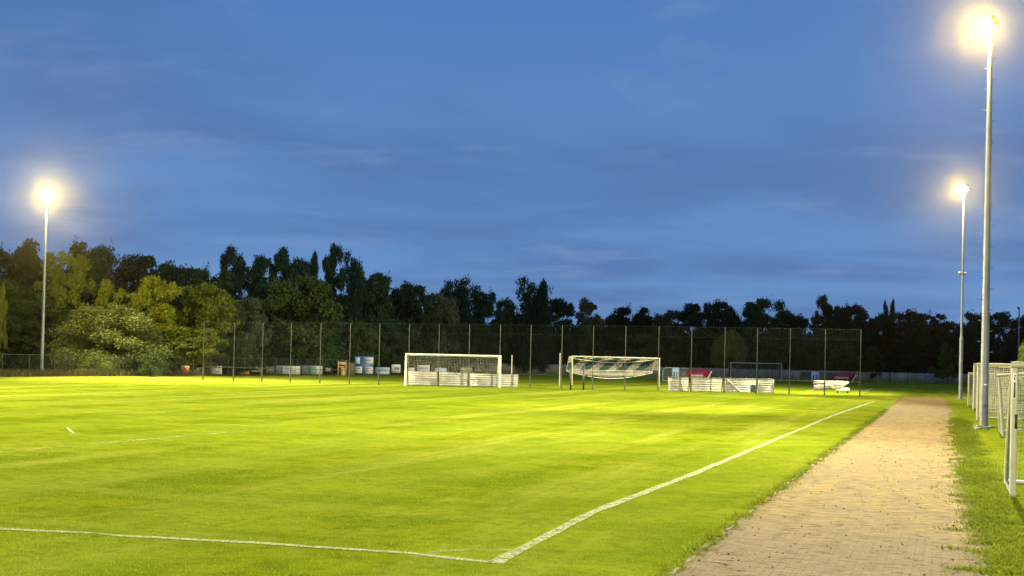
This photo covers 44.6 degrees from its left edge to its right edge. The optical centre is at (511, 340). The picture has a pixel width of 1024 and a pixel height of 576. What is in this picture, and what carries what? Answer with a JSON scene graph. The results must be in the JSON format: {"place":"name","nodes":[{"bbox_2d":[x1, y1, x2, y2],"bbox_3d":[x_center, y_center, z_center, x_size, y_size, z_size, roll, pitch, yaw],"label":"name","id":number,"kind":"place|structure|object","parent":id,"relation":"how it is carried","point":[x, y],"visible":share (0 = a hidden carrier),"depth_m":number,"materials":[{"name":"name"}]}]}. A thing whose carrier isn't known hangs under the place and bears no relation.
{"place":"outdoors","nodes":[
{"label":"outdoors","id":0,"kind":"place"},
{"bbox_2d":[0,368,211,376],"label":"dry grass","id":1,"kind":"structure","parent":0,"point":[112,372],"depth_m":104.70,"materials":[{"name":"green plant"}]},
{"bbox_2d":[0,364,1023,575],"bbox_3d":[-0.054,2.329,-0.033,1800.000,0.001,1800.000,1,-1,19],"label":"ground","id":2,"kind":"structure","parent":0,"point":[39,412],"depth_m":26.83,"materials":[{"name":"green plant"}]},
{"bbox_2d":[0,282,7,361],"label":"tree","id":3,"kind":"object","parent":2,"relation":"on","point":[3,309],"visible":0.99,"depth_m":112.22,"materials":[{"name":"green plant"}]},
{"bbox_2d":[0,241,42,361],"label":"tree","id":4,"kind":"object","parent":2,"relation":"on","point":[6,260],"visible":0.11,"depth_m":128.97,"materials":[{"name":"green plant"}]},
{"bbox_2d":[0,237,55,365],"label":"tree","id":5,"kind":"object","parent":2,"relation":"on","point":[25,255],"visible":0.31,"depth_m":127.14,"materials":[{"name":"green plant"}]},
{"bbox_2d":[0,278,57,369],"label":"tree","id":6,"kind":"object","parent":2,"relation":"on","point":[14,302],"visible":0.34,"depth_m":119.02,"materials":[{"name":"green plant"}]},
{"bbox_2d":[2,298,77,371],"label":"tree","id":7,"kind":"object","parent":2,"relation":"on","point":[27,309],"visible":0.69,"depth_m":116.25,"materials":[{"name":"green plant"}]},
{"bbox_2d":[40,190,54,370],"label":"floodlight mast","id":8,"kind":"object","parent":2,"relation":"on","point":[46,193],"visible":0.8,"depth_m":103.48,"materials":[{"name":"metal"}]},
{"bbox_2d":[33,245,98,328],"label":"tree","id":9,"kind":"object","parent":2,"relation":"on","point":[59,284],"visible":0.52,"depth_m":121.19,"materials":[{"name":"green plant"}]},
{"bbox_2d":[51,235,116,343],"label":"tree","id":10,"kind":"object","parent":2,"relation":"on","point":[95,254],"visible":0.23,"depth_m":137.05,"materials":[{"name":"green plant"}]},
{"bbox_2d":[79,279,127,356],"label":"tree","id":11,"kind":"object","parent":2,"relation":"on","point":[106,291],"visible":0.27,"depth_m":121.36,"materials":[{"name":"green plant"}]},
{"bbox_2d":[35,300,177,374],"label":"willow shrub","id":12,"kind":"object","parent":2,"relation":"on","point":[129,325],"visible":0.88,"depth_m":111.08,"materials":[{"name":"green plant"}]},
{"bbox_2d":[76,253,143,333],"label":"tree","id":13,"kind":"object","parent":2,"relation":"on","point":[104,266],"visible":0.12,"depth_m":140.91,"materials":[{"name":"green plant"}]},
{"bbox_2d":[109,253,193,363],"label":"tree","id":14,"kind":"object","parent":2,"relation":"on","point":[137,268],"visible":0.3,"depth_m":139.37,"materials":[{"name":"green plant"}]},
{"bbox_2d":[134,348,170,376],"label":"bush","id":15,"kind":"object","parent":2,"relation":"on","point":[144,366],"visible":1,"depth_m":105.64,"materials":[{"name":"green plant"}]},
{"bbox_2d":[122,275,189,362],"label":"tree","id":16,"kind":"object","parent":2,"relation":"on","point":[151,290],"visible":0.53,"depth_m":122.69,"materials":[{"name":"green plant"}]},
{"bbox_2d":[0,354,336,376],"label":"chain link fence","id":17,"kind":"object","parent":2,"relation":"on","point":[29,357],"visible":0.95,"depth_m":110.46,"materials":[{"name":"grey metal"}]},
{"bbox_2d":[166,260,208,327],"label":"tree","id":18,"kind":"object","parent":2,"relation":"on","point":[182,282],"visible":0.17,"depth_m":143.29,"materials":[{"name":"green plant"}]},
{"bbox_2d":[162,324,228,373],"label":"tree","id":19,"kind":"object","parent":2,"relation":"on","point":[184,336],"visible":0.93,"depth_m":116.84,"materials":[{"name":"green plant"}]},
{"bbox_2d":[162,281,240,361],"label":"tree","id":20,"kind":"object","parent":2,"relation":"on","point":[203,307],"visible":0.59,"depth_m":124.91,"materials":[{"name":"green plant"}]},
{"bbox_2d":[180,262,238,348],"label":"tree","id":21,"kind":"object","parent":2,"relation":"on","point":[200,275],"visible":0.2,"depth_m":145.75,"materials":[{"name":"green plant"}]},
{"bbox_2d":[209,337,253,374],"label":"tree","id":22,"kind":"object","parent":2,"relation":"on","point":[239,355],"visible":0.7,"depth_m":123.05,"materials":[{"name":"green plant"}]},
{"bbox_2d":[219,240,250,337],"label":"tree","id":23,"kind":"object","parent":2,"relation":"on","point":[237,263],"visible":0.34,"depth_m":149.99,"materials":[{"name":"green plant"}]},
{"bbox_2d":[217,294,273,374],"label":"tree","id":24,"kind":"object","parent":2,"relation":"on","point":[254,319],"visible":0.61,"depth_m":127.48,"materials":[{"name":"green plant"}]},
{"bbox_2d":[237,254,271,364],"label":"tree","id":25,"kind":"object","parent":2,"relation":"on","point":[255,274],"visible":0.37,"depth_m":149.56,"materials":[{"name":"green plant"}]},
{"bbox_2d":[247,247,298,349],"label":"tree","id":26,"kind":"object","parent":2,"relation":"on","point":[281,261],"visible":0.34,"depth_m":149.44,"materials":[{"name":"green plant"}]},
{"bbox_2d":[266,255,318,346],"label":"tree","id":27,"kind":"object","parent":2,"relation":"on","point":[301,267],"visible":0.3,"depth_m":151.01,"materials":[{"name":"green plant"}]},
{"bbox_2d":[242,274,346,369],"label":"tree","id":28,"kind":"object","parent":2,"relation":"on","point":[287,298],"visible":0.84,"depth_m":135.61,"materials":[{"name":"green plant"}]},
{"bbox_2d":[113,535,493,561],"bbox_3d":[-2.557,2.473,14.979,4.944,0.001,0.350,1,-1,16],"label":"goal line","id":29,"kind":"object","parent":2,"relation":"on","point":[446,557],"visible":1,"depth_m":15.06,"materials":[{"name":"paint"}]},
{"bbox_2d":[307,249,319,365],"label":"tree","id":30,"kind":"object","parent":2,"relation":"on","point":[314,263],"visible":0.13,"depth_m":153.99,"materials":[{"name":"green plant"}]},
{"bbox_2d":[321,242,346,369],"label":"tree","id":31,"kind":"object","parent":2,"relation":"on","point":[329,263],"visible":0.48,"depth_m":153.82,"materials":[{"name":"green plant"}]},
{"bbox_2d":[337,360,354,375],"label":"shed","id":32,"kind":"structure","parent":2,"relation":"on","point":[343,370],"depth_m":133.86,"materials":[{"name":"beige"}]},
{"bbox_2d":[323,318,380,366],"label":"tree","id":33,"kind":"object","parent":2,"relation":"on","point":[338,325],"visible":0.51,"depth_m":147.54,"materials":[{"name":"green plant"}]},
{"bbox_2d":[340,248,367,361],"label":"tree","id":34,"kind":"object","parent":2,"relation":"on","point":[352,299],"visible":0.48,"depth_m":153.13,"materials":[{"name":"green plant"}]},
{"bbox_2d":[354,356,373,374],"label":"advertising board","id":35,"kind":"object","parent":2,"relation":"on","point":[360,362],"visible":0.84,"depth_m":142.88,"materials":[{"name":"blue"}]},
{"bbox_2d":[340,266,395,354],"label":"tree","id":36,"kind":"object","parent":2,"relation":"on","point":[375,292],"visible":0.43,"depth_m":156.78,"materials":[{"name":"green plant"}]},
{"bbox_2d":[342,318,423,368],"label":"tree","id":37,"kind":"object","parent":2,"relation":"on","point":[393,330],"visible":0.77,"depth_m":151.16,"materials":[{"name":"green plant"}]},
{"bbox_2d":[362,280,423,360],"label":"tree","id":38,"kind":"object","parent":2,"relation":"on","point":[404,297],"visible":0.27,"depth_m":164.09,"materials":[{"name":"green plant"}]},
{"bbox_2d":[391,282,446,363],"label":"tree","id":39,"kind":"object","parent":2,"relation":"on","point":[429,301],"visible":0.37,"depth_m":171.03,"materials":[{"name":"green plant"}]},
{"bbox_2d":[408,371,436,385],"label":"barrier panel","id":40,"kind":"object","parent":2,"relation":"on","point":[421,378],"visible":0.98,"depth_m":97.82,"materials":[{"name":"grey"}]},
{"bbox_2d":[420,291,460,371],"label":"tree","id":41,"kind":"object","parent":2,"relation":"on","point":[450,312],"visible":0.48,"depth_m":177.37,"materials":[{"name":"green plant"}]},
{"bbox_2d":[404,353,501,387],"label":"football goal","id":42,"kind":"object","parent":2,"relation":"on","point":[458,355],"visible":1,"depth_m":97.22,"materials":[{"name":"white paint"}]},
{"bbox_2d":[439,372,467,386],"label":"barrier panel","id":43,"kind":"object","parent":2,"relation":"on","point":[453,379],"visible":0.97,"depth_m":98.40,"materials":[{"name":"grey"}]},
{"bbox_2d":[437,283,471,371],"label":"tree","id":44,"kind":"object","parent":2,"relation":"on","point":[447,291],"visible":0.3,"depth_m":187.68,"materials":[{"name":"green plant"}]},
{"bbox_2d":[444,274,481,367],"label":"tree","id":45,"kind":"object","parent":2,"relation":"on","point":[465,292],"visible":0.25,"depth_m":189.39,"materials":[{"name":"green plant"}]},
{"bbox_2d":[437,321,498,371],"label":"tree","id":46,"kind":"object","parent":2,"relation":"on","point":[460,334],"visible":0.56,"depth_m":180.14,"materials":[{"name":"green plant"}]},
{"bbox_2d":[469,286,506,372],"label":"tree","id":47,"kind":"object","parent":2,"relation":"on","point":[487,308],"visible":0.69,"depth_m":190.93,"materials":[{"name":"green plant"}]},
{"bbox_2d":[469,373,517,387],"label":"barrier panel","id":48,"kind":"object","parent":2,"relation":"on","point":[491,380],"visible":1,"depth_m":98.93,"materials":[{"name":"grey wood"}]},
{"bbox_2d":[486,296,518,362],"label":"tree","id":49,"kind":"object","parent":2,"relation":"on","point":[506,308],"visible":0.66,"depth_m":199.08,"materials":[{"name":"green plant"}]},
{"bbox_2d":[486,325,523,365],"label":"tree","id":50,"kind":"object","parent":2,"relation":"on","point":[503,330],"visible":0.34,"depth_m":198.14,"materials":[{"name":"green plant"}]},
{"bbox_2d":[0,269,1022,372],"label":"distant wood","id":51,"kind":"object","parent":2,"relation":"on","point":[577,323],"visible":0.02,"depth_m":209.93,"materials":[{"name":"green plant"}]},
{"bbox_2d":[0,333,1023,374],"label":"undergrowth","id":52,"kind":"object","parent":2,"relation":"on","point":[424,350],"visible":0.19,"depth_m":146.78,"materials":[{"name":"green plant"}]},
{"bbox_2d":[202,322,860,395],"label":"ball stop fence","id":53,"kind":"object","parent":2,"relation":"on","point":[593,335],"visible":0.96,"depth_m":98.13,"materials":[{"name":"grey metal"}]},
{"bbox_2d":[813,380,848,390],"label":"rail banner","id":54,"kind":"object","parent":53,"relation":"attached to","point":[835,385],"visible":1,"depth_m":97.61,"materials":[{"name":"white paint"}]},
{"bbox_2d":[512,274,553,372],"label":"tree","id":55,"kind":"object","parent":2,"relation":"on","point":[529,316],"visible":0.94,"depth_m":195.07,"materials":[{"name":"green plant"}]},
{"bbox_2d":[534,278,555,371],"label":"tree","id":56,"kind":"object","parent":2,"relation":"on","point":[544,337],"visible":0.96,"depth_m":195.40,"materials":[{"name":"green plant"}]},
{"bbox_2d":[546,297,582,364],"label":"tree","id":57,"kind":"object","parent":2,"relation":"on","point":[562,309],"visible":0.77,"depth_m":199.28,"materials":[{"name":"green plant"}]},
{"bbox_2d":[556,331,604,364],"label":"tree","id":58,"kind":"object","parent":2,"relation":"on","point":[590,347],"visible":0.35,"depth_m":201.51,"materials":[{"name":"green plant"}]},
{"bbox_2d":[560,297,610,364],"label":"tree","id":59,"kind":"object","parent":2,"relation":"on","point":[586,307],"visible":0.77,"depth_m":202.54,"materials":[{"name":"green plant"}]},
{"bbox_2d":[595,313,626,365],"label":"tree","id":60,"kind":"object","parent":2,"relation":"on","point":[608,331],"visible":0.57,"depth_m":204.50,"materials":[{"name":"green plant"}]},
{"bbox_2d":[566,356,659,385],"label":"football goal","id":61,"kind":"object","parent":2,"relation":"on","point":[614,359],"visible":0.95,"depth_m":116.42,"materials":[{"name":"white metal"}]},
{"bbox_2d":[603,303,655,365],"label":"tree","id":62,"kind":"object","parent":2,"relation":"on","point":[640,318],"visible":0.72,"depth_m":203.31,"materials":[{"name":"green plant"}]},
{"bbox_2d":[612,332,669,366],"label":"tree","id":63,"kind":"object","parent":2,"relation":"on","point":[642,352],"visible":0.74,"depth_m":199.43,"materials":[{"name":"green plant"}]},
{"bbox_2d":[650,308,693,367],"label":"tree","id":64,"kind":"object","parent":2,"relation":"on","point":[669,317],"visible":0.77,"depth_m":202.61,"materials":[{"name":"green plant"}]},
{"bbox_2d":[668,377,688,391],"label":"barrier panel","id":65,"kind":"object","parent":2,"relation":"on","point":[676,384],"visible":1,"depth_m":98.05,"materials":[{"name":"grey"}]},
{"bbox_2d":[489,401,873,562],"bbox_3d":[12.019,3.288,49.270,0.528,0.001,74.468,1,-1,19],"label":"touch line","id":66,"kind":"object","parent":2,"relation":"on","point":[566,525],"visible":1,"depth_m":19.96,"materials":[{"name":"paint"}]},
{"bbox_2d":[666,302,721,367],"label":"tree","id":67,"kind":"object","parent":2,"relation":"on","point":[693,315],"visible":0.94,"depth_m":200.67,"materials":[{"name":"green plant"}]},
{"bbox_2d":[691,377,721,391],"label":"barrier panel","id":68,"kind":"object","parent":2,"relation":"on","point":[708,385],"visible":0.98,"depth_m":98.52,"materials":[{"name":"grey wood"}]},
{"bbox_2d":[695,298,741,367],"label":"tree","id":69,"kind":"object","parent":2,"relation":"on","point":[725,310],"visible":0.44,"depth_m":203.06,"materials":[{"name":"green plant"}]},
{"bbox_2d":[710,329,748,368],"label":"tree","id":70,"kind":"object","parent":2,"relation":"on","point":[736,348],"visible":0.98,"depth_m":194.55,"materials":[{"name":"green plant"}]},
{"bbox_2d":[449,363,1023,384],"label":"concrete wall","id":71,"kind":"structure","parent":2,"relation":"on","point":[884,377],"depth_m":193.47,"materials":[{"name":"grey concrete"}]},
{"bbox_2d":[725,378,755,392],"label":"barrier panel","id":72,"kind":"object","parent":2,"relation":"on","point":[732,385],"visible":0.79,"depth_m":98.88,"materials":[{"name":"grey"}]},
{"bbox_2d":[727,305,760,367],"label":"tree","id":73,"kind":"object","parent":2,"relation":"on","point":[752,336],"visible":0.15,"depth_m":204.57,"materials":[{"name":"green plant"}]},
{"bbox_2d":[727,362,781,380],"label":"football goal","id":74,"kind":"object","parent":2,"relation":"on","point":[747,363],"visible":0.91,"depth_m":172.22,"materials":[{"name":"metal"}]},
{"bbox_2d":[758,379,773,393],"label":"barrier panel","id":75,"kind":"object","parent":2,"relation":"on","point":[765,386],"visible":1,"depth_m":98.70,"materials":[{"name":"grey"}]},
{"bbox_2d":[740,295,795,369],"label":"tree","id":76,"kind":"object","parent":2,"relation":"on","point":[758,317],"visible":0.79,"depth_m":198.50,"materials":[{"name":"green plant"}]},
{"bbox_2d":[750,338,800,369],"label":"tree","id":77,"kind":"object","parent":2,"relation":"on","point":[784,359],"visible":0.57,"depth_m":197.98,"materials":[{"name":"green plant"}]},
{"bbox_2d":[666,397,901,575],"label":"path edging","id":78,"kind":"object","parent":2,"relation":"on","point":[701,549],"visible":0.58,"depth_m":17.78,"materials":[{"name":"concrete"}]},
{"bbox_2d":[769,309,805,366],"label":"tree","id":79,"kind":"object","parent":2,"relation":"on","point":[788,319],"visible":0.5,"depth_m":205.50,"materials":[{"name":"green plant"}]},
{"bbox_2d":[789,313,819,370],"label":"tree","id":80,"kind":"object","parent":2,"relation":"on","point":[803,323],"visible":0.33,"depth_m":207.63,"materials":[{"name":"green plant"}]},
{"bbox_2d":[813,293,838,364],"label":"tree","id":81,"kind":"object","parent":2,"relation":"on","point":[821,320],"visible":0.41,"depth_m":205.71,"materials":[{"name":"green plant"}]},
{"bbox_2d":[796,334,861,370],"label":"tree","id":82,"kind":"object","parent":2,"relation":"on","point":[828,361],"visible":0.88,"depth_m":198.53,"materials":[{"name":"green plant"}]},
{"bbox_2d":[642,409,1023,575],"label":"weeds","id":83,"kind":"object","parent":2,"relation":"on","point":[967,441],"visible":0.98,"depth_m":20.47,"materials":[{"name":"green plant"}]},
{"bbox_2d":[816,302,868,370],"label":"tree","id":84,"kind":"object","parent":2,"relation":"on","point":[838,318],"visible":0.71,"depth_m":200.39,"materials":[{"name":"green plant"}]},
{"bbox_2d":[838,303,881,371],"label":"tree","id":85,"kind":"object","parent":2,"relation":"on","point":[861,316],"visible":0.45,"depth_m":202.89,"materials":[{"name":"green plant"}]},
{"bbox_2d":[858,345,886,378],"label":"tree","id":86,"kind":"object","parent":2,"relation":"on","point":[870,360],"visible":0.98,"depth_m":191.64,"materials":[{"name":"green plant"}]},
{"bbox_2d":[856,312,903,371],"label":"tree","id":87,"kind":"object","parent":2,"relation":"on","point":[883,323],"visible":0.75,"depth_m":201.62,"materials":[{"name":"green plant"}]},
{"bbox_2d":[879,308,931,372],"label":"tree","id":88,"kind":"object","parent":2,"relation":"on","point":[907,330],"visible":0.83,"depth_m":198.74,"materials":[{"name":"green plant"}]},
{"bbox_2d":[904,309,952,372],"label":"tree","id":89,"kind":"object","parent":2,"relation":"on","point":[934,327],"visible":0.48,"depth_m":201.25,"materials":[{"name":"green plant"}]},
{"bbox_2d":[927,343,963,383],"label":"tree","id":90,"kind":"object","parent":2,"relation":"on","point":[943,358],"visible":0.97,"depth_m":181.55,"materials":[{"name":"green plant"}]},
{"bbox_2d":[930,321,965,372],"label":"tree","id":91,"kind":"object","parent":2,"relation":"on","point":[953,341],"visible":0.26,"depth_m":204.90,"materials":[{"name":"green plant"}]},
{"bbox_2d":[955,184,969,399],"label":"floodlight mast","id":92,"kind":"object","parent":2,"relation":"on","point":[963,188],"visible":1,"depth_m":93.06,"materials":[{"name":"metal"}]},
{"bbox_2d":[951,309,998,372],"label":"tree","id":93,"kind":"object","parent":2,"relation":"on","point":[972,333],"visible":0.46,"depth_m":200.62,"materials":[{"name":"green plant"}]},
{"bbox_2d":[973,15,998,427],"bbox_3d":[18.912,-4.721,49.764,0.710,16.358,1.133,1,-1,0],"label":"floodlight mast","id":94,"kind":"object","parent":2,"relation":"on","point":[988,24],"visible":0.99,"depth_m":49.67,"materials":[{"name":"metal"}]},
{"bbox_2d":[956,344,1022,373],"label":"tree","id":95,"kind":"object","parent":2,"relation":"on","point":[998,354],"visible":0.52,"depth_m":194.78,"materials":[{"name":"green plant"}]},
{"bbox_2d":[971,310,1021,372],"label":"tree","id":96,"kind":"object","parent":2,"relation":"on","point":[1005,322],"visible":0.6,"depth_m":200.46,"materials":[{"name":"green plant"}]},
{"bbox_2d":[972,363,1023,409],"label":"football goal","id":97,"kind":"object","parent":2,"relation":"on","point":[975,387],"visible":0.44,"depth_m":71.58,"materials":[{"name":"metal"}]},
{"bbox_2d":[976,363,1023,419],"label":"football goal","id":98,"kind":"object","parent":2,"relation":"on","point":[1007,365],"visible":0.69,"depth_m":57.16,"materials":[{"name":"white metal"}]},
{"bbox_2d":[979,366,1023,413],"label":"football goal","id":99,"kind":"object","parent":2,"relation":"on","point":[991,403],"visible":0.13,"depth_m":66.42,"materials":[{"name":"metal"}]},
{"bbox_2d":[997,373,1023,436],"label":"football goal","id":100,"kind":"object","parent":2,"relation":"on","point":[1001,427],"visible":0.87,"depth_m":43.42,"materials":[{"name":"white metal"}]},
{"bbox_2d":[1001,314,1023,372],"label":"tree","id":101,"kind":"object","parent":2,"relation":"on","point":[1021,331],"visible":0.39,"depth_m":202.99,"materials":[{"name":"green plant"}]},
{"bbox_2d":[1004,361,1023,496],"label":"football goal","id":102,"kind":"object","parent":2,"relation":"on","point":[1010,481],"visible":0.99,"depth_m":22.89,"materials":[{"name":"white metal"}]},
{"bbox_2d":[1006,342,1023,405],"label":"bush","id":103,"kind":"object","parent":2,"relation":"on","point":[1021,350],"visible":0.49,"depth_m":63.92,"materials":[{"name":"green plant"}]},
{"bbox_2d":[0,0,1023,362],"label":"sky","id":104,"kind":"structure","parent":0,"point":[659,156],"materials":[{"name":"blue"}]},
{"bbox_2d":[662,367,711,380],"bbox_3d":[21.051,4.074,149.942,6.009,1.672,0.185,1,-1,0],"label":"dugout","id":105,"kind":"object","parent":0,"point":[681,372],"visible":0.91,"depth_m":149.93,"materials":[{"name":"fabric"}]},
{"bbox_2d":[798,371,856,382],"bbox_3d":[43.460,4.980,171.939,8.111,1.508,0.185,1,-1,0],"label":"dugout","id":106,"kind":"object","parent":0,"point":[806,376],"visible":0.96,"depth_m":171.93,"materials":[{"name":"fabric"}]},
{"bbox_2d":[672,396,1000,575],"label":"path","id":107,"kind":"structure","parent":0,"point":[818,511],"depth_m":19.20,"materials":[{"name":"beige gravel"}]},
{"bbox_2d":[693,420,977,575],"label":"fallen leaves","id":108,"kind":"object","parent":107,"relation":"on","point":[952,559],"visible":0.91,"depth_m":19.04,"materials":[{"name":"brown plant"}]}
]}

